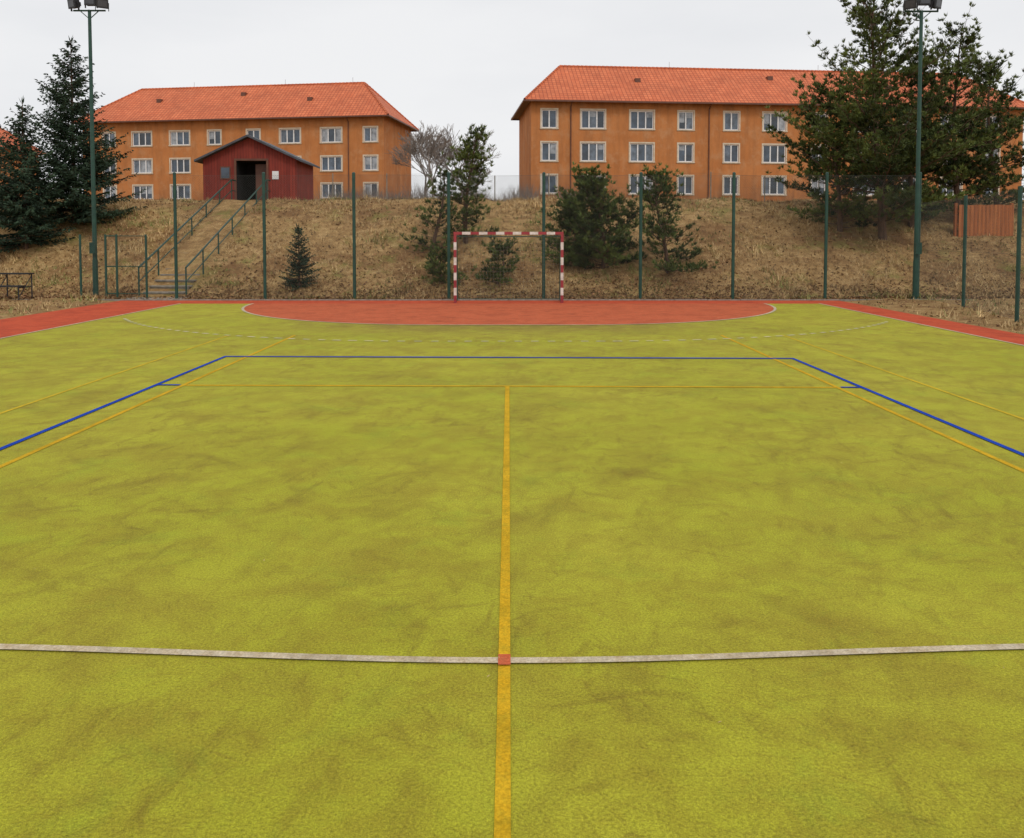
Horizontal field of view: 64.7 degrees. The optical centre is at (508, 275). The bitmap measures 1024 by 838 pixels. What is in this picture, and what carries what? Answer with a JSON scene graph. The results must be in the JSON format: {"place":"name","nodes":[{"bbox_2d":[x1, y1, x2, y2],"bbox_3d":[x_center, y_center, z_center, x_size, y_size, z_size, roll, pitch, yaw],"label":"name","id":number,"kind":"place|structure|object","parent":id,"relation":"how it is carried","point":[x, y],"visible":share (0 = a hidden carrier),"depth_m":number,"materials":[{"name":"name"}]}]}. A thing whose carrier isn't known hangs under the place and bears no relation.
{"place":"outdoors","nodes":[
{"label":"outdoors","id":0,"kind":"place"},
{"bbox_2d":[0,193,1023,334],"bbox_3d":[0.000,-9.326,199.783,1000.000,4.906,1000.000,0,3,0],"label":"ground","id":1,"kind":"structure","parent":0,"point":[194,245],"depth_m":28.59,"materials":[{"name":"brown plant"}]},
{"bbox_2d":[0,273,33,299],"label":"bleacher bench","id":2,"kind":"object","parent":1,"relation":"on","point":[18,286],"visible":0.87,"depth_m":24.57,"materials":[{"name":"black metal"}]},
{"bbox_2d":[0,149,38,196],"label":"rendered walls","id":3,"kind":"structure","parent":1,"relation":"on","point":[14,166],"depth_m":102.23,"materials":[{"name":"orange paint"}]},
{"bbox_2d":[0,138,43,220],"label":"spruce tree","id":4,"kind":"object","parent":1,"relation":"on","point":[3,216],"visible":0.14,"depth_m":30.56,"materials":[{"name":"plant"}]},
{"bbox_2d":[0,97,75,252],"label":"spruce tree","id":5,"kind":"object","parent":1,"relation":"on","point":[26,202],"visible":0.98,"depth_m":28.63,"materials":[{"name":"green plant"}]},
{"bbox_2d":[3,35,146,223],"bbox_3d":[-16.631,-5.490,30.780,5.376,7.340,4.718,0,3,0],"label":"spruce tree","id":6,"kind":"object","parent":1,"relation":"on","point":[78,204],"visible":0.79,"depth_m":30.38,"materials":[{"name":"green plant"}]},
{"bbox_2d":[67,0,108,294],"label":"floodlight pole","id":7,"kind":"object","parent":1,"relation":"on","point":[75,4],"visible":0.9,"depth_m":25.37,"materials":[{"name":"green metal"}]},
{"bbox_2d":[79,234,147,297],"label":"wire gate","id":8,"kind":"structure","parent":1,"relation":"on","point":[117,293],"depth_m":25.20,"materials":[{"name":"green metal"}]},
{"bbox_2d":[126,179,270,298],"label":"concrete stairs","id":9,"kind":"structure","parent":1,"relation":"on","point":[185,287],"depth_m":27.09,"materials":[{"name":"green paint"}]},
{"bbox_2d":[82,116,410,200],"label":"rendered walls","id":10,"kind":"structure","parent":1,"relation":"on","point":[310,148],"depth_m":82.01,"materials":[{"name":"orange paint"}]},
{"bbox_2d":[103,127,376,198],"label":"window frames","id":11,"kind":"structure","parent":10,"relation":"attached to","point":[220,143],"depth_m":82.32,"materials":[{"name":"white plastic"}]},
{"bbox_2d":[105,128,376,197],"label":"window panes","id":12,"kind":"object","parent":11,"relation":"in","point":[256,135],"visible":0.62,"depth_m":82.29,"materials":[{"name":"grey glass"}]},
{"bbox_2d":[102,126,378,199],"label":"window surrounds","id":13,"kind":"object","parent":10,"relation":"attached to","point":[279,143],"visible":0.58,"depth_m":81.96,"materials":[{"name":"beige paint"}]},
{"bbox_2d":[74,115,419,194],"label":"gutters and soffit","id":14,"kind":"object","parent":10,"relation":"on","point":[401,122],"visible":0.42,"depth_m":80.83,"materials":[{"name":"brown metal"}]},
{"bbox_2d":[81,83,414,127],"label":"tiled roof","id":15,"kind":"structure","parent":14,"relation":"on","point":[278,101],"depth_m":83.62,"materials":[{"name":"orange tile"}]},
{"bbox_2d":[156,92,312,102],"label":"roof vents","id":16,"kind":"object","parent":15,"relation":"on","point":[242,94],"visible":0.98,"depth_m":84.86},
{"bbox_2d":[74,82,418,129],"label":"ridge tiles","id":17,"kind":"object","parent":15,"relation":"attached to","point":[376,98],"visible":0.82,"depth_m":86.30,"materials":[{"name":"orange tile"}]},
{"bbox_2d":[194,134,319,200],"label":"red wooden shed","id":18,"kind":"structure","parent":1,"relation":"on","point":[247,154],"depth_m":35.05,"materials":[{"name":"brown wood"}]},
{"bbox_2d":[220,159,278,199],"bbox_3d":[-11.235,-4.034,35.308,2.530,2.040,0.580,0,2,0],"label":"window and trim","id":19,"kind":"structure","parent":18,"relation":"in","point":[224,170],"depth_m":35.02,"materials":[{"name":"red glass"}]},
{"bbox_2d":[278,223,320,291],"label":"young spruce","id":20,"kind":"object","parent":1,"relation":"on","point":[300,266],"visible":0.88,"depth_m":26.33,"materials":[{"name":"green plant"}]},
{"bbox_2d":[386,120,453,196],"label":"bare tree","id":21,"kind":"object","parent":1,"relation":"on","point":[418,142],"visible":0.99,"depth_m":60.90,"materials":[{"name":"plant"}]},
{"bbox_2d":[395,126,460,196],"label":"bare tree","id":22,"kind":"object","parent":1,"relation":"on","point":[436,169],"visible":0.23,"depth_m":67.02,"materials":[{"name":"grey plant"}]},
{"bbox_2d":[399,162,471,255],"bbox_3d":[-2.616,-2.281,28.620,2.638,3.449,2.251,0,3,0],"label":"young pine","id":23,"kind":"object","parent":1,"relation":"on","point":[427,220],"visible":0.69,"depth_m":28.48,"materials":[{"name":"green plant"}]},
{"bbox_2d":[421,243,469,285],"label":"young pine","id":24,"kind":"object","parent":1,"relation":"on","point":[434,264],"visible":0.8,"depth_m":26.50,"materials":[{"name":"green plant"}]},
{"bbox_2d":[314,179,587,200],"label":"distant shrubs","id":25,"kind":"object","parent":1,"relation":"on","point":[422,195],"visible":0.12,"depth_m":60.06,"materials":[{"name":"plant"}]},
{"bbox_2d":[423,124,500,195],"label":"bare tree","id":26,"kind":"object","parent":1,"relation":"on","point":[443,148],"visible":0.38,"depth_m":65.15,"materials":[{"name":"grey plant"}]},
{"bbox_2d":[428,123,500,243],"bbox_3d":[-1.436,-3.255,29.135,2.413,4.363,2.800,2,4,45],"label":"young pine","id":27,"kind":"object","parent":1,"relation":"on","point":[468,154],"visible":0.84,"depth_m":28.80,"materials":[{"name":"green plant"}]},
{"bbox_2d":[451,160,491,192],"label":"bare tree","id":28,"kind":"object","parent":1,"relation":"on","point":[488,171],"visible":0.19,"depth_m":61.00,"materials":[{"name":"grey plant"}]},
{"bbox_2d":[12,299,967,300],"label":"concrete kerb","id":29,"kind":"structure","parent":1,"relation":"on","point":[489,299],"depth_m":24.41,"materials":[{"name":"concrete"}]},
{"bbox_2d":[471,235,519,285],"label":"young pine","id":30,"kind":"object","parent":1,"relation":"on","point":[505,247],"visible":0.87,"depth_m":26.71,"materials":[{"name":"green plant"}]},
{"bbox_2d":[0,301,1023,837],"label":"sports court","id":31,"kind":"object","parent":1,"relation":"on","point":[286,569],"visible":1,"depth_m":4.47,"materials":[{"name":"yellow rubber"}]},
{"bbox_2d":[454,232,563,302],"bbox_3d":[-0.010,-0.246,23.976,3.180,2.060,1.107,0,3,0],"label":"handball goal","id":32,"kind":"object","parent":31,"relation":"on","point":[456,271],"visible":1,"depth_m":23.45,"materials":[{"name":"red paint"}]},
{"bbox_2d":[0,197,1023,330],"bbox_3d":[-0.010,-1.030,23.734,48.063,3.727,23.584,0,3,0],"label":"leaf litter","id":33,"kind":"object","parent":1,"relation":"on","point":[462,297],"visible":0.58,"depth_m":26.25,"materials":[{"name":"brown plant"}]},
{"bbox_2d":[536,181,607,259],"bbox_3d":[2.414,-1.878,28.216,2.954,2.952,3.018,0,3,0],"label":"young pine","id":34,"kind":"object","parent":1,"relation":"on","point":[569,214],"visible":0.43,"depth_m":27.87,"materials":[{"name":"green plant"}]},
{"bbox_2d":[332,172,818,201],"bbox_3d":[2.850,-3.594,34.476,20.746,1.616,0.046,0,3,0],"label":"crest wire fence","id":35,"kind":"object","parent":1,"relation":"on","point":[710,185],"visible":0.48,"depth_m":34.46,"materials":[{"name":"metal"}]},
{"bbox_2d":[173,172,1023,321],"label":"chain link fence","id":36,"kind":"object","parent":1,"relation":"on","point":[1018,255],"visible":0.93,"depth_m":24.83,"materials":[{"name":"green metal"}]},
{"bbox_2d":[545,161,651,268],"bbox_3d":[3.008,-2.019,27.566,3.749,3.800,3.736,0,3,0],"label":"young pine","id":37,"kind":"object","parent":1,"relation":"on","point":[596,190],"visible":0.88,"depth_m":27.10,"materials":[{"name":"green plant"}]},
{"bbox_2d":[629,161,718,272],"bbox_3d":[5.567,-1.956,27.349,2.997,3.929,3.253,0,3,0],"label":"young pine","id":38,"kind":"object","parent":1,"relation":"on","point":[664,234],"visible":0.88,"depth_m":27.23,"materials":[{"name":"green plant"}]},
{"bbox_2d":[519,101,1023,201],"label":"rendered walls","id":39,"kind":"structure","parent":1,"relation":"on","point":[617,135],"depth_m":72.25,"materials":[{"name":"orange paint"}]},
{"bbox_2d":[511,99,1023,197],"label":"gutters and soffit","id":40,"kind":"object","parent":39,"relation":"attached to","point":[523,105],"visible":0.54,"depth_m":71.51,"materials":[{"name":"brown metal"}]},
{"bbox_2d":[525,67,1023,106],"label":"tiled roof","id":41,"kind":"structure","parent":40,"relation":"on","point":[666,85],"depth_m":74.12,"materials":[{"name":"orange tile"}]},
{"bbox_2d":[634,76,891,87],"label":"roof vents","id":42,"kind":"object","parent":41,"relation":"on","point":[639,79],"visible":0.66,"depth_m":75.83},
{"bbox_2d":[524,65,1023,102],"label":"ridge tiles","id":43,"kind":"object","parent":41,"relation":"attached to","point":[542,82],"visible":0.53,"depth_m":76.76,"materials":[{"name":"tile"}]},
{"bbox_2d":[540,108,1000,196],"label":"window surrounds","id":44,"kind":"object","parent":39,"relation":"attached to","point":[693,162],"visible":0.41,"depth_m":72.09,"materials":[{"name":"beige paint"}]},
{"bbox_2d":[542,110,998,194],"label":"window frames","id":45,"kind":"structure","parent":39,"relation":"attached to","point":[678,147],"depth_m":72.22,"materials":[{"name":"white plastic"}]},
{"bbox_2d":[542,111,996,194],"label":"window panes","id":46,"kind":"object","parent":45,"relation":"in","point":[600,124],"visible":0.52,"depth_m":72.24,"materials":[{"name":"grey glass"}]},
{"bbox_2d":[760,72,910,231],"bbox_3d":[12.397,-4.694,30.627,5.434,6.263,5.573,2,3,44],"label":"pine tree","id":47,"kind":"object","parent":1,"relation":"on","point":[820,164],"visible":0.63,"depth_m":30.17,"materials":[{"name":"green plant"}]},
{"bbox_2d":[763,0,1000,239],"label":"pine tree","id":48,"kind":"object","parent":1,"relation":"on","point":[873,86],"visible":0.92,"depth_m":28.48,"materials":[{"name":"green plant"}]},
{"bbox_2d":[844,30,1000,226],"bbox_3d":[15.138,-5.362,30.687,5.289,7.238,4.874,-1,3,-17],"label":"pine tree","id":49,"kind":"object","parent":1,"relation":"on","point":[927,77],"visible":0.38,"depth_m":29.92,"materials":[{"name":"green plant"}]},
{"bbox_2d":[903,0,941,298],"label":"floodlight pole","id":50,"kind":"object","parent":1,"relation":"on","point":[914,4],"visible":0.95,"depth_m":24.39,"materials":[{"name":"green metal"}]},
{"bbox_2d":[889,0,1023,222],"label":"pine tree","id":51,"kind":"object","parent":1,"relation":"on","point":[964,65],"visible":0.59,"depth_m":30.44,"materials":[{"name":"green plant"}]},
{"bbox_2d":[953,203,1013,236],"bbox_3d":[17.575,-1.919,29.935,2.150,1.500,0.180,0,3,0],"label":"wooden plank fence","id":52,"kind":"object","parent":1,"relation":"on","point":[982,220],"visible":0.73,"depth_m":29.84,"materials":[{"name":"orange wood"}]},
{"bbox_2d":[946,43,1023,204],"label":"pine tree","id":53,"kind":"object","parent":1,"relation":"on","point":[1002,95],"visible":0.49,"depth_m":31.55,"materials":[{"name":"green plant"}]},
{"bbox_2d":[0,0,1023,199],"label":"sky","id":54,"kind":"structure","parent":0,"point":[463,64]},
{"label":"gutters and soffit","id":55,"kind":"object","parent":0,"visible":0},
{"bbox_2d":[0,129,44,153],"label":"tiled roof","id":56,"kind":"structure","parent":55,"relation":"on","point":[1,135],"depth_m":103.10,"materials":[{"name":"orange tile"}]}
]}

